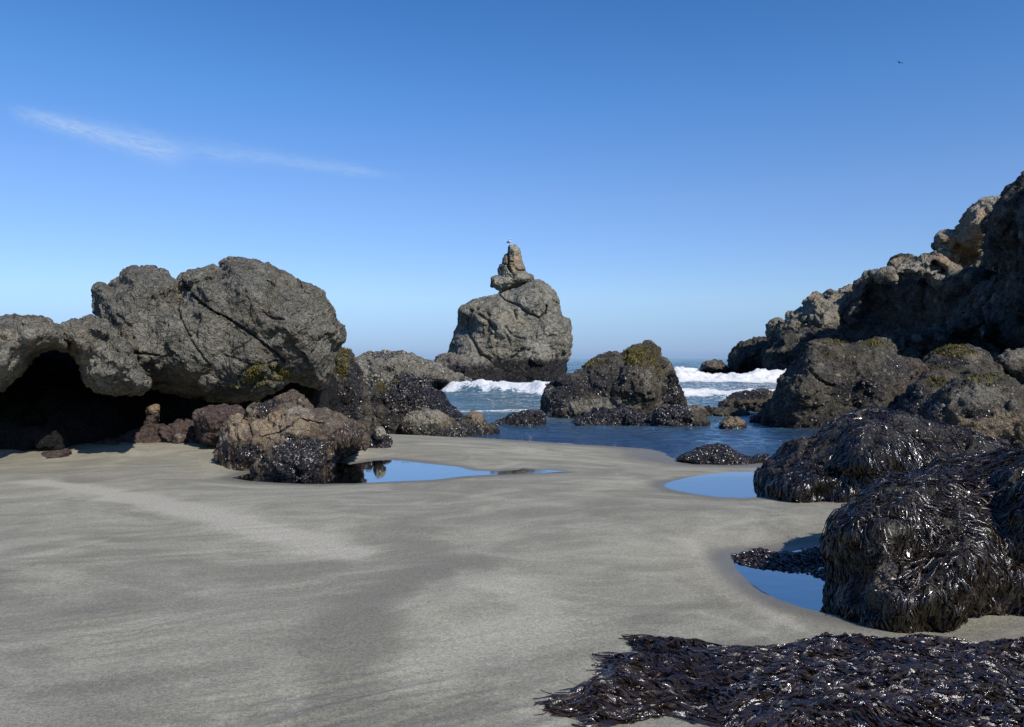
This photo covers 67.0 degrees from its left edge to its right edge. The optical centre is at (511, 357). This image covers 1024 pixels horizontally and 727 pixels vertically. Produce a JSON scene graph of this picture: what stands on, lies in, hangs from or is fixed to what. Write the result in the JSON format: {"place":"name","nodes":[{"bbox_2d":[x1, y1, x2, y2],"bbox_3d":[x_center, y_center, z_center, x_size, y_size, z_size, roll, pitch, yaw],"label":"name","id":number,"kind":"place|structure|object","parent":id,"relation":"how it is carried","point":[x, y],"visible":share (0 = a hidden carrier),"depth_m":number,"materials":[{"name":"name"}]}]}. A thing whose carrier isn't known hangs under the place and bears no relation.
{"place":"outdoors","nodes":[
{"label":"outdoors","id":0,"kind":"place"},
{"bbox_2d":[0,433,1023,726],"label":"sand","id":1,"kind":"structure","parent":0,"point":[168,585],"depth_m":5.43,"materials":[{"name":"grey sand"}]},
{"bbox_2d":[41,448,71,458],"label":"rock","id":2,"kind":"object","parent":1,"relation":"on","point":[66,452],"visible":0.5,"depth_m":12.72,"materials":[{"name":"brown stone"}]},
{"bbox_2d":[93,438,119,444],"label":"rock","id":3,"kind":"object","parent":1,"relation":"on","point":[107,441],"visible":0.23,"depth_m":13.89,"materials":[{"name":"black stone"}]},
{"bbox_2d":[111,419,199,443],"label":"rock","id":4,"kind":"object","parent":1,"relation":"on","point":[178,431],"visible":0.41,"depth_m":14.23,"materials":[{"name":"brown stone"}]},
{"bbox_2d":[143,404,159,424],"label":"stone","id":5,"kind":"object","parent":4,"relation":"on","point":[152,412],"visible":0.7,"depth_m":14.83,"materials":[{"name":"brown stone"}]},
{"bbox_2d":[0,350,341,450],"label":"cave wall","id":6,"kind":"structure","parent":1,"relation":"on","point":[49,400],"depth_m":14.97,"materials":[{"name":"black stone"}]},
{"bbox_2d":[0,313,69,392],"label":"boulder","id":7,"kind":"object","parent":6,"relation":"on","point":[25,340],"visible":0.96,"depth_m":11.33,"materials":[{"name":"grey stone"}]},
{"bbox_2d":[59,314,152,396],"bbox_3d":[-7.245,-0.007,13.865,1.578,1.562,5.305,0,0,-30],"label":"boulder","id":8,"kind":"object","parent":6,"relation":"on","point":[101,351],"visible":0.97,"depth_m":11.87,"materials":[{"name":"grey stone"}]},
{"bbox_2d":[91,256,346,403],"bbox_3d":[-6.535,-0.598,16.221,6.550,3.173,4.275,0,0,7],"label":"boulder","id":9,"kind":"object","parent":6,"relation":"on","point":[231,329],"visible":0.9,"depth_m":14.48,"materials":[{"name":"grey stone"}]},
{"bbox_2d":[192,404,244,445],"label":"stone","id":10,"kind":"object","parent":1,"relation":"on","point":[208,420],"visible":0.77,"depth_m":13.17,"materials":[{"name":"brown stone"}]},
{"bbox_2d":[244,389,313,420],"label":"rock","id":11,"kind":"object","parent":1,"relation":"on","point":[257,410],"visible":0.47,"depth_m":13.03,"materials":[{"name":"stone"}]},
{"bbox_2d":[213,401,370,478],"bbox_3d":[-3.513,1.578,12.530,3.331,1.764,2.391,0,0,33],"label":"rock","id":12,"kind":"object","parent":1,"relation":"on","point":[288,440],"visible":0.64,"depth_m":11.43,"materials":[{"name":"brown stone"}]},
{"bbox_2d":[332,346,375,430],"bbox_3d":[-4.579,1.377,19.993,2.271,3.436,2.807,0,0,0],"label":"rock","id":13,"kind":"object","parent":1,"relation":"on","point":[354,393],"visible":0.38,"depth_m":18.91,"materials":[{"name":"grey stone"}]},
{"bbox_2d":[366,429,392,447],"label":"rock","id":14,"kind":"object","parent":1,"relation":"on","point":[386,441],"visible":0.25,"depth_m":14.03,"materials":[{"name":"black stone"}]},
{"bbox_2d":[373,426,386,439],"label":"stone","id":15,"kind":"object","parent":14,"relation":"on","point":[379,432],"visible":1,"depth_m":13.77,"materials":[{"name":"grey stone"}]},
{"bbox_2d":[233,460,564,483],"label":"tide pool","id":16,"kind":"structure","parent":1,"relation":"on","point":[377,471],"depth_m":11.32,"materials":[{"name":"liquid"}]},
{"bbox_2d":[368,371,482,435],"bbox_3d":[-2.842,2.060,22.070,4.170,3.346,3.491,0,0,0],"label":"rock","id":17,"kind":"object","parent":1,"relation":"on","point":[396,399],"visible":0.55,"depth_m":21.03,"materials":[{"name":"grey stone"}]},
{"bbox_2d":[399,407,466,436],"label":"rock","id":18,"kind":"object","parent":1,"relation":"on","point":[424,421],"visible":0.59,"depth_m":20.16,"materials":[{"name":"grey stone"}]},
{"bbox_2d":[464,411,499,434],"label":"rock","id":19,"kind":"object","parent":1,"relation":"on","point":[477,417],"visible":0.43,"depth_m":21.75,"materials":[{"name":"brown stone"}]},
{"bbox_2d":[495,409,546,428],"bbox_3d":[0.204,2.183,24.915,1.878,1.055,1.756,0,0,0],"label":"reef","id":20,"kind":"object","parent":1,"relation":"on","point":[528,417],"visible":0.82,"depth_m":24.28},
{"bbox_2d":[664,472,768,497],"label":"tide pool","id":21,"kind":"structure","parent":1,"relation":"on","point":[735,484],"depth_m":10.20,"materials":[{"name":"liquid"}]},
{"bbox_2d":[676,443,769,464],"bbox_3d":[4.380,2.083,15.994,2.025,0.675,1.244,0,0,0],"label":"mussel mound","id":22,"kind":"object","parent":1,"relation":"on","point":[716,454],"visible":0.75,"depth_m":15.55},
{"bbox_2d":[533,632,1023,726],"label":"seaweed heap","id":23,"kind":"object","parent":1,"relation":"on","point":[827,679],"visible":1,"depth_m":3.52,"materials":[{"name":"black plant"}]},
{"bbox_2d":[612,704,704,724],"bbox_3d":[0.631,1.589,3.405,0.455,0.080,0.190,0,0,0],"label":"seaweed scrap","id":24,"kind":"object","parent":23,"relation":"on","point":[639,713],"visible":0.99,"depth_m":3.39,"materials":[{"name":"black plant"}]},
{"bbox_2d":[733,549,838,615],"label":"tide pool","id":25,"kind":"structure","parent":1,"relation":"on","point":[807,590],"depth_m":5.57,"materials":[{"name":"liquid"}]},
{"bbox_2d":[731,547,825,580],"bbox_3d":[2.475,1.673,6.203,1.380,0.150,1.348,0,0,0],"label":"seaweed mat","id":26,"kind":"object","parent":25,"relation":"in","point":[760,557],"visible":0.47,"depth_m":6.22,"materials":[{"name":"black plant"}]},
{"bbox_2d":[753,405,1015,502],"bbox_3d":[5.889,1.991,10.433,5.749,2.680,3.652,0,0,0],"label":"rock","id":27,"kind":"object","parent":1,"relation":"on","point":[844,457],"visible":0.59,"depth_m":9.25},
{"bbox_2d":[819,446,1023,633],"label":"boulder","id":28,"kind":"object","parent":1,"relation":"on","point":[936,544],"visible":0.7,"depth_m":4.85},
{"bbox_2d":[891,369,963,414],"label":"rock","id":29,"kind":"object","parent":1,"relation":"on","point":[918,393],"visible":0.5,"depth_m":20.68,"materials":[{"name":"grey stone"}]},
{"bbox_2d":[922,343,1007,374],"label":"boulder","id":30,"kind":"object","parent":1,"relation":"on","point":[962,359],"visible":0.53,"depth_m":26.52,"materials":[{"name":"grey stone"}]},
{"bbox_2d":[917,371,1023,447],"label":"boulder","id":31,"kind":"object","parent":1,"relation":"on","point":[990,403],"visible":0.58,"depth_m":13.47,"materials":[{"name":"grey stone"}]},
{"bbox_2d":[0,0,1023,356],"label":"sky","id":32,"kind":"structure","parent":0,"point":[682,175],"materials":[{"name":"blue"}]},
{"bbox_2d":[423,357,727,359],"bbox_3d":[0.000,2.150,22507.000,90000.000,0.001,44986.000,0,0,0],"label":"open sea","id":33,"kind":"structure","parent":0,"point":[669,358],"depth_m":1454.78,"materials":[{"name":"liquid"}]},
{"bbox_2d":[432,360,1022,459],"bbox_3d":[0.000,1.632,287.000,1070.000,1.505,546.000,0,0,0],"label":"sea","id":34,"kind":"structure","parent":0,"point":[491,401],"depth_m":24.90,"materials":[{"name":"liquid"}]},
{"bbox_2d":[355,349,472,388],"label":"reef","id":35,"kind":"object","parent":34,"relation":"in","point":[376,367],"visible":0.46,"depth_m":48.97},
{"bbox_2d":[433,352,506,381],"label":"rock","id":36,"kind":"object","parent":34,"relation":"in","point":[472,366],"visible":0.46,"depth_m":66.59,"materials":[{"name":"grey stone"}]},
{"bbox_2d":[447,244,572,381],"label":"sea stack","id":37,"kind":"object","parent":34,"relation":"in","point":[521,331],"visible":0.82,"depth_m":69.95,"materials":[{"name":"grey stone"}]},
{"bbox_2d":[571,405,650,428],"bbox_3d":[3.268,2.220,25.409,2.708,1.315,2.045,0,0,0],"label":"reef","id":38,"kind":"object","parent":34,"relation":"in","point":[624,415],"visible":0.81,"depth_m":24.63},
{"bbox_2d":[540,340,687,421],"bbox_3d":[3.951,2.024,28.881,5.907,5.352,5.418,0,0,0],"label":"boulder","id":39,"kind":"object","parent":34,"relation":"in","point":[642,377],"visible":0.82,"depth_m":27.38,"materials":[{"name":"grey stone"}]},
{"bbox_2d":[650,404,710,433],"bbox_3d":[5.404,2.135,24.846,2.109,1.259,2.190,0,0,0],"label":"reef","id":40,"kind":"object","parent":34,"relation":"in","point":[673,415],"visible":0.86,"depth_m":24.08},
{"bbox_2d":[685,404,708,415],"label":"rock","id":41,"kind":"object","parent":40,"relation":"on","point":[701,408],"visible":0.26,"depth_m":27.46,"materials":[{"name":"grey stone"}]},
{"bbox_2d":[700,359,728,373],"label":"rock","id":42,"kind":"object","parent":34,"relation":"in","point":[715,365],"visible":0.94,"depth_m":99.03,"materials":[{"name":"grey stone"}]},
{"bbox_2d":[705,405,750,415],"bbox_3d":[7.971,2.177,28.688,2.158,0.778,1.812,0,0,0],"label":"reef","id":43,"kind":"object","parent":34,"relation":"in","point":[720,411],"visible":0.43,"depth_m":27.98},
{"bbox_2d":[718,416,746,430],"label":"stone","id":44,"kind":"object","parent":34,"relation":"in","point":[732,422],"visible":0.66,"depth_m":23.45,"materials":[{"name":"brown stone"}]},
{"bbox_2d":[717,388,774,411],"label":"rock","id":45,"kind":"object","parent":34,"relation":"in","point":[752,400],"visible":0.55,"depth_m":30.43,"materials":[{"name":"grey stone"}]},
{"bbox_2d":[749,413,761,424],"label":"stone","id":46,"kind":"object","parent":34,"relation":"in","point":[755,418],"visible":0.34,"depth_m":25.36,"materials":[{"name":"grey stone"}]},
{"bbox_2d":[759,336,928,429],"bbox_3d":[11.526,1.810,25.491,7.496,5.080,5.049,0,0,-6],"label":"boulder","id":47,"kind":"object","parent":34,"relation":"in","point":[821,382],"visible":0.52,"depth_m":23.54,"materials":[{"name":"grey stone"}]},
{"bbox_2d":[727,171,1023,373],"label":"headland","id":48,"kind":"structure","parent":34,"relation":"in","point":[962,283],"depth_m":71.54,"materials":[{"name":"grey stone"}]},
{"bbox_2d":[993,347,1023,383],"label":"rock","id":49,"kind":"object","parent":34,"relation":"in","point":[1011,362],"visible":0.76,"depth_m":27.95,"materials":[{"name":"grey stone"}]}
]}

